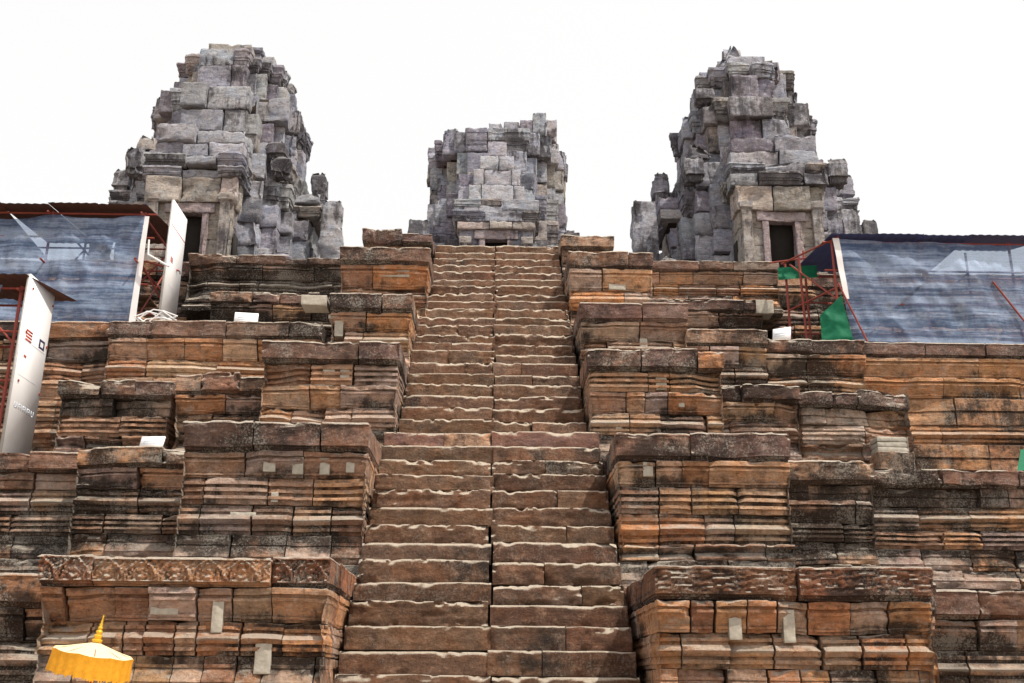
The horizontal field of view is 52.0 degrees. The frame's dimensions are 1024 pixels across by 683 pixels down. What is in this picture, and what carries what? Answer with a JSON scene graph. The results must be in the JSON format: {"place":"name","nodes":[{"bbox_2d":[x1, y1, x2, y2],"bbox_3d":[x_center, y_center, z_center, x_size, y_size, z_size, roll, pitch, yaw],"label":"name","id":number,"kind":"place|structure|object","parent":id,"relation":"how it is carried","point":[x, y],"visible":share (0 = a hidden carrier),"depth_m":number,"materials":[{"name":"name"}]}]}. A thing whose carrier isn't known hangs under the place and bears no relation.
{"place":"outdoors","nodes":[
{"label":"outdoors","id":0,"kind":"place"},
{"bbox_2d":[0,0,1023,257],"label":"sky","id":1,"kind":"structure","parent":0,"point":[922,101],"materials":[{"name":"white"}]},
{"bbox_2d":[564,232,579,235],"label":"standing stone","id":2,"kind":"object","parent":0,"point":[574,234],"visible":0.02,"depth_m":49.75,"materials":[{"name":"grey stone"}]},
{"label":"terrace ground","id":3,"kind":"structure","parent":0,"visible":0},
{"bbox_2d":[0,273,75,428],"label":"scaffold shelter","id":4,"kind":"object","parent":3,"relation":"on","point":[14,286],"visible":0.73,"depth_m":17.77,"materials":[{"name":"red metal"}]},
{"bbox_2d":[0,321,108,450],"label":"terrace wall","id":5,"kind":"structure","parent":3,"relation":"on","point":[77,350],"depth_m":20.87,"materials":[{"name":"stone"}]},
{"bbox_2d":[53,379,175,451],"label":"terrace wall","id":6,"kind":"structure","parent":3,"relation":"on","point":[123,413],"depth_m":18.90,"materials":[{"name":"stone"}]},
{"bbox_2d":[104,320,326,382],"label":"terrace wall","id":7,"kind":"structure","parent":3,"relation":"on","point":[161,350],"depth_m":20.58,"materials":[{"name":"stone"}]},
{"bbox_2d":[134,309,177,320],"bbox_3d":[-7.198,-0.489,21.223,0.877,0.378,0.086,1,-18,-1],"label":"cable bundle","id":8,"kind":"object","parent":7,"relation":"on","point":[157,316],"visible":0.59,"depth_m":21.23,"materials":[{"name":"white plastic"}]},
{"bbox_2d":[234,312,258,321],"bbox_3d":[-5.307,-0.401,20.971,0.460,0.300,0.186,3,-39,-9],"label":"notice board","id":9,"kind":"object","parent":7,"relation":"on","point":[245,317],"visible":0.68,"depth_m":20.93,"materials":[{"name":"white wood"}]},
{"bbox_2d":[171,372,263,450],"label":"terrace wall","id":10,"kind":"structure","parent":3,"relation":"on","point":[231,396],"depth_m":18.62,"materials":[{"name":"stone"}]},
{"bbox_2d":[259,340,407,449],"bbox_3d":[-2.975,1.458,18.099,2.292,2.170,3.023,1,-18,-1],"label":"stone podium","id":11,"kind":"object","parent":3,"relation":"on","point":[346,382],"visible":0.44,"depth_m":16.98,"materials":[{"name":"stone"}]},
{"bbox_2d":[301,293,419,378],"bbox_3d":[-2.817,0.344,20.149,2.029,1.664,3.042,1,-18,-1],"label":"stone podium","id":12,"kind":"object","parent":11,"relation":"on","point":[359,317],"visible":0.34,"depth_m":18.98,"materials":[{"name":"stone"}]},
{"bbox_2d":[579,348,723,459],"bbox_3d":[2.307,1.559,18.168,2.276,2.095,3.032,1,-18,-1],"label":"stone podium","id":13,"kind":"object","parent":3,"relation":"on","point":[662,390],"visible":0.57,"depth_m":17.01,"materials":[{"name":"stone"}]},
{"bbox_2d":[572,302,687,375],"bbox_3d":[2.187,0.520,20.202,2.032,1.637,3.024,1,-18,-1],"label":"stone podium","id":14,"kind":"object","parent":13,"relation":"on","point":[624,326],"visible":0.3,"depth_m":19.04,"materials":[{"name":"stone"}]},
{"bbox_2d":[686,328,767,387],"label":"terrace wall","id":15,"kind":"structure","parent":3,"relation":"on","point":[744,351],"depth_m":20.37,"materials":[{"name":"stone"}]},
{"bbox_2d":[721,383,801,460],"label":"terrace wall","id":16,"kind":"structure","parent":3,"relation":"on","point":[760,408],"depth_m":18.68,"materials":[{"name":"stone"}]},
{"bbox_2d":[765,339,865,393],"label":"terrace wall","id":17,"kind":"structure","parent":3,"relation":"on","point":[832,366],"depth_m":20.77,"materials":[{"name":"stone"}]},
{"bbox_2d":[773,327,790,339],"bbox_3d":[5.448,-0.093,21.130,0.360,0.320,0.186,-9,-41,26],"label":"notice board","id":18,"kind":"object","parent":17,"relation":"on","point":[782,333],"visible":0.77,"depth_m":21.07,"materials":[{"name":"white wood"}]},
{"bbox_2d":[796,389,917,468],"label":"terrace wall","id":19,"kind":"structure","parent":3,"relation":"on","point":[845,426],"depth_m":19.00,"materials":[{"name":"stone"}]},
{"bbox_2d":[868,436,914,469],"bbox_3d":[6.691,2.215,18.491,0.702,1.034,0.556,1,-18,-1],"label":"new stone stack","id":20,"kind":"object","parent":3,"relation":"on","point":[890,453],"visible":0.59,"depth_m":18.34,"materials":[{"name":"stone"}]},
{"bbox_2d":[864,341,1023,470],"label":"terrace wall","id":21,"kind":"structure","parent":3,"relation":"on","point":[966,406],"depth_m":21.01,"materials":[{"name":"stone"}]},
{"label":"middle terrace ground","id":22,"kind":"structure","parent":0,"visible":0},
{"bbox_2d":[0,202,186,320],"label":"scaffold shelter","id":23,"kind":"object","parent":22,"relation":"on","point":[157,230],"visible":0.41,"depth_m":22.40,"materials":[{"name":"red metal"}]},
{"bbox_2d":[0,214,144,321],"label":"tarp","id":24,"kind":"object","parent":23,"relation":"attached to","point":[89,265],"visible":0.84,"depth_m":21.85,"materials":[{"name":"blue plastic"}]},
{"bbox_2d":[129,216,148,321],"bbox_3d":[-7.738,-1.484,21.776,0.141,2.460,0.036,1,-18,-1],"label":"edge sheet","id":25,"kind":"object","parent":24,"relation":"attached to","point":[134,303],"visible":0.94,"depth_m":21.76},
{"bbox_2d":[147,239,168,266],"bbox_3d":[-7.307,-1.821,21.708,0.537,0.640,0.045,-2,-19,8],"label":"bent pipe","id":26,"kind":"object","parent":23,"relation":"attached to","point":[156,259],"visible":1,"depth_m":21.68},
{"bbox_2d":[157,200,186,319],"bbox_3d":[-7.162,-1.477,22.163,0.050,2.860,1.040,1,-18,-1],"label":"display panel","id":27,"kind":"object","parent":23,"relation":"attached to","point":[171,277],"visible":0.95,"depth_m":22.13,"materials":[{"name":"white plastic"}]},
{"bbox_2d":[136,261,189,321],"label":"terrace wall","id":28,"kind":"structure","parent":22,"relation":"on","point":[156,277],"depth_m":25.34,"materials":[{"name":"stone"}]},
{"bbox_2d":[209,291,332,341],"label":"terrace wall","id":29,"kind":"structure","parent":22,"relation":"on","point":[265,306],"depth_m":23.66,"materials":[{"name":"stone"}]},
{"bbox_2d":[181,253,340,320],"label":"terrace wall","id":30,"kind":"structure","parent":29,"relation":"on","point":[253,274],"depth_m":25.02,"materials":[{"name":"stone"}]},
{"bbox_2d":[260,253,291,259],"bbox_3d":[-5.740,-1.962,25.564,0.813,0.243,0.577,1,-18,-1],"label":"loose stone","id":31,"kind":"object","parent":30,"relation":"on","point":[288,256],"visible":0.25,"depth_m":25.37,"materials":[{"name":"grey stone"}]},
{"bbox_2d":[340,246,434,317],"bbox_3d":[-2.623,-0.488,22.588,1.886,2.002,3.346,1,-18,-1],"label":"stone podium","id":32,"kind":"object","parent":22,"relation":"on","point":[387,270],"visible":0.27,"depth_m":21.33,"materials":[{"name":"stone"}]},
{"bbox_2d":[362,228,435,263],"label":"stone podium","id":33,"kind":"object","parent":32,"relation":"on","point":[395,238],"visible":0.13,"depth_m":23.78,"materials":[{"name":"stone"}]},
{"bbox_2d":[563,251,652,330],"bbox_3d":[1.984,-0.409,22.668,1.800,1.965,3.323,1,-18,-1],"label":"stone podium","id":34,"kind":"object","parent":22,"relation":"on","point":[615,277],"visible":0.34,"depth_m":21.38,"materials":[{"name":"stone"}]},
{"bbox_2d":[558,234,613,280],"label":"stone podium","id":35,"kind":"object","parent":34,"relation":"on","point":[593,244],"visible":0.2,"depth_m":23.80,"materials":[{"name":"stone"}]},
{"bbox_2d":[653,299,773,329],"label":"terrace wall","id":36,"kind":"structure","parent":22,"relation":"on","point":[724,314],"depth_m":23.81,"materials":[{"name":"stone"}]},
{"bbox_2d":[651,260,783,330],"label":"terrace wall","id":37,"kind":"structure","parent":36,"relation":"on","point":[715,280],"depth_m":24.98,"materials":[{"name":"stone"}]},
{"bbox_2d":[662,256,680,260],"bbox_3d":[3.903,-1.847,25.573,0.544,0.424,0.466,1,-18,-1],"label":"loose stone","id":38,"kind":"object","parent":37,"relation":"on","point":[667,258],"visible":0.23,"depth_m":25.44,"materials":[{"name":"grey stone"}]},
{"bbox_2d":[771,273,850,339],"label":"terrace wall","id":39,"kind":"structure","parent":22,"relation":"on","point":[796,314],"depth_m":25.49,"materials":[{"name":"stone"}]},
{"bbox_2d":[769,233,1023,340],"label":"scaffold shelter","id":40,"kind":"object","parent":22,"relation":"on","point":[822,256],"visible":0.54,"depth_m":22.57,"materials":[{"name":"red metal"}]},
{"bbox_2d":[778,265,817,279],"bbox_3d":[6.411,-1.540,23.573,0.857,0.310,0.074,-2,-19,6],"label":"green net","id":41,"kind":"object","parent":40,"relation":"hanging from","point":[810,271],"visible":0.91,"depth_m":23.58,"materials":[{"name":"green fabric"}]},
{"bbox_2d":[820,295,852,339],"bbox_3d":[6.670,-0.399,21.583,0.651,1.152,0.084,-3,-19,10],"label":"green net","id":42,"kind":"object","parent":40,"relation":"hanging from","point":[834,322],"visible":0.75,"depth_m":21.58,"materials":[{"name":"green fabric"}]},
{"bbox_2d":[832,238,1023,343],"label":"tarp","id":43,"kind":"object","parent":40,"relation":"attached to","point":[946,292],"visible":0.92,"depth_m":21.89,"materials":[{"name":"blue plastic"}]},
{"bbox_2d":[833,238,848,298],"bbox_3d":[6.872,-1.535,21.949,0.221,1.380,0.029,0,-18,2],"label":"edge sheet","id":44,"kind":"object","parent":43,"relation":"attached to","point":[837,246],"visible":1,"depth_m":21.98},
{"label":"upper terrace ground","id":45,"kind":"structure","parent":0,"visible":0},
{"bbox_2d":[107,43,327,261],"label":"temple tower","id":46,"kind":"structure","parent":45,"relation":"on","point":[221,157],"depth_m":31.94,"materials":[{"name":"grey stone"}]},
{"bbox_2d":[183,217,201,261],"bbox_3d":[-9.208,-3.013,30.232,1.200,2.800,0.380,1,-18,-1],"label":"doorway","id":47,"kind":"structure","parent":46,"relation":"in","point":[193,230],"depth_m":30.03,"materials":[{"name":"black"}]},
{"bbox_2d":[317,200,343,258],"bbox_3d":[-5.578,-2.124,32.007,0.749,4.536,0.723,1,-18,-1],"label":"standing stone","id":48,"kind":"object","parent":45,"relation":"on","point":[330,241],"visible":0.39,"depth_m":32.10,"materials":[{"name":"grey stone"}]},
{"bbox_2d":[630,200,659,260],"bbox_3d":[4.105,-2.080,32.295,0.858,4.725,0.742,1,-18,-1],"label":"standing stone","id":49,"kind":"object","parent":45,"relation":"on","point":[644,231],"visible":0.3,"depth_m":32.40,"materials":[{"name":"grey stone"}]},
{"bbox_2d":[650,46,859,273],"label":"temple tower","id":50,"kind":"structure","parent":45,"relation":"on","point":[758,179],"depth_m":31.92,"materials":[{"name":"grey stone"}]},
{"bbox_2d":[769,225,794,267],"bbox_3d":[7.739,-2.802,30.508,1.200,2.800,0.380,1,-18,-1],"label":"doorway","id":51,"kind":"structure","parent":50,"relation":"in","point":[781,236],"depth_m":30.31,"materials":[{"name":"black"}]},
{"bbox_2d":[841,209,861,233],"bbox_3d":[10.470,-1.904,32.272,0.762,4.542,0.720,1,-18,-1],"label":"standing stone","id":52,"kind":"object","parent":45,"relation":"on","point":[850,218],"visible":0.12,"depth_m":32.56,"materials":[{"name":"grey stone"}]},
{"bbox_2d":[860,220,877,233],"bbox_3d":[11.119,-1.712,32.308,0.564,4.246,0.734,1,-18,-1],"label":"standing stone","id":53,"kind":"object","parent":45,"relation":"on","point":[869,227],"visible":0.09,"depth_m":32.63,"materials":[{"name":"grey stone"}]},
{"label":"tower base","id":54,"kind":"object","parent":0,"visible":0},
{"bbox_2d":[407,219,429,234],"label":"standing stone","id":55,"kind":"object","parent":54,"relation":"on","point":[420,227],"visible":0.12,"depth_m":49.69,"materials":[{"name":"grey stone"}]},
{"bbox_2d":[427,113,574,258],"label":"temple tower","id":56,"kind":"structure","parent":54,"relation":"on","point":[495,185],"depth_m":50.26,"materials":[{"name":"grey stone"}]},
{"bbox_2d":[485,243,506,258],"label":"doorway","id":57,"kind":"structure","parent":56,"relation":"in","point":[486,244],"depth_m":48.35,"materials":[{"name":"black"}]},
{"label":"lower ledge ground","id":58,"kind":"structure","parent":0,"visible":0},
{"bbox_2d":[0,451,77,572],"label":"terrace wall","id":59,"kind":"structure","parent":58,"relation":"on","point":[37,492],"depth_m":15.87,"materials":[{"name":"stone"}]},
{"bbox_2d":[0,274,54,454],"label":"display panel","id":60,"kind":"object","parent":59,"relation":"on","point":[18,428],"visible":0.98,"depth_m":17.64,"materials":[{"name":"white plastic"}]},
{"bbox_2d":[66,445,185,556],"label":"terrace wall","id":61,"kind":"structure","parent":58,"relation":"on","point":[126,501],"depth_m":15.48,"materials":[{"name":"stone"}]},
{"bbox_2d":[139,436,165,445],"bbox_3d":[-5.396,1.571,15.819,0.360,0.220,0.184,-1,-39,5],"label":"notice board","id":62,"kind":"object","parent":61,"relation":"on","point":[153,440],"visible":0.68,"depth_m":15.77,"materials":[{"name":"white wood"}]},
{"bbox_2d":[172,420,381,577],"bbox_3d":[-3.282,2.641,15.422,2.631,2.334,2.944,1,-18,-1],"label":"stone podium","id":63,"kind":"object","parent":58,"relation":"on","point":[256,489],"visible":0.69,"depth_m":14.35,"materials":[{"name":"stone"}]},
{"bbox_2d":[601,432,796,586],"bbox_3d":[2.604,2.755,15.513,2.465,2.243,2.927,1,-18,-1],"label":"stone podium","id":64,"kind":"object","parent":58,"relation":"on","point":[702,499],"visible":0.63,"depth_m":14.39,"materials":[{"name":"stone"}]},
{"bbox_2d":[788,460,879,567],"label":"terrace wall","id":65,"kind":"structure","parent":58,"relation":"on","point":[832,512],"depth_m":15.61,"materials":[{"name":"stone"}]},
{"bbox_2d":[872,469,1023,591],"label":"terrace wall","id":66,"kind":"structure","parent":58,"relation":"on","point":[957,529],"depth_m":16.07,"materials":[{"name":"stone"}]},
{"bbox_2d":[1017,449,1023,470],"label":"green sheet","id":67,"kind":"object","parent":66,"relation":"on","point":[1021,463],"visible":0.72,"depth_m":17.35,"materials":[{"name":"green fabric"}]},
{"label":"ground","id":68,"kind":"structure","parent":0,"visible":0},
{"bbox_2d":[0,573,43,682],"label":"terrace wall","id":69,"kind":"structure","parent":68,"relation":"on","point":[21,620],"depth_m":13.00,"materials":[{"name":"stone"}]},
{"bbox_2d":[45,615,133,682],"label":"ceremonial umbrella","id":70,"kind":"object","parent":68,"relation":"on","point":[96,660],"visible":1,"depth_m":9.53,"materials":[{"name":"yellow fabric"}]},
{"bbox_2d":[33,554,357,682],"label":"stone podium","id":71,"kind":"object","parent":68,"relation":"on","point":[218,620],"visible":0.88,"depth_m":11.31,"materials":[{"name":"stone"}]},
{"bbox_2d":[334,245,639,682],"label":"stone staircase","id":72,"kind":"structure","parent":68,"relation":"on","point":[489,552],"depth_m":14.63,"materials":[{"name":"stone"}]},
{"bbox_2d":[624,565,934,682],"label":"stone podium","id":73,"kind":"object","parent":68,"relation":"on","point":[718,624],"visible":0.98,"depth_m":11.29,"materials":[{"name":"stone"}]},
{"bbox_2d":[923,582,938,682],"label":"terrace wall","id":74,"kind":"structure","parent":68,"relation":"on","point":[934,606],"depth_m":12.94,"materials":[{"name":"stone"}]},
{"bbox_2d":[931,589,1023,682],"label":"terrace wall","id":75,"kind":"structure","parent":68,"relation":"on","point":[978,636],"depth_m":13.74,"materials":[{"name":"stone"}]}
]}

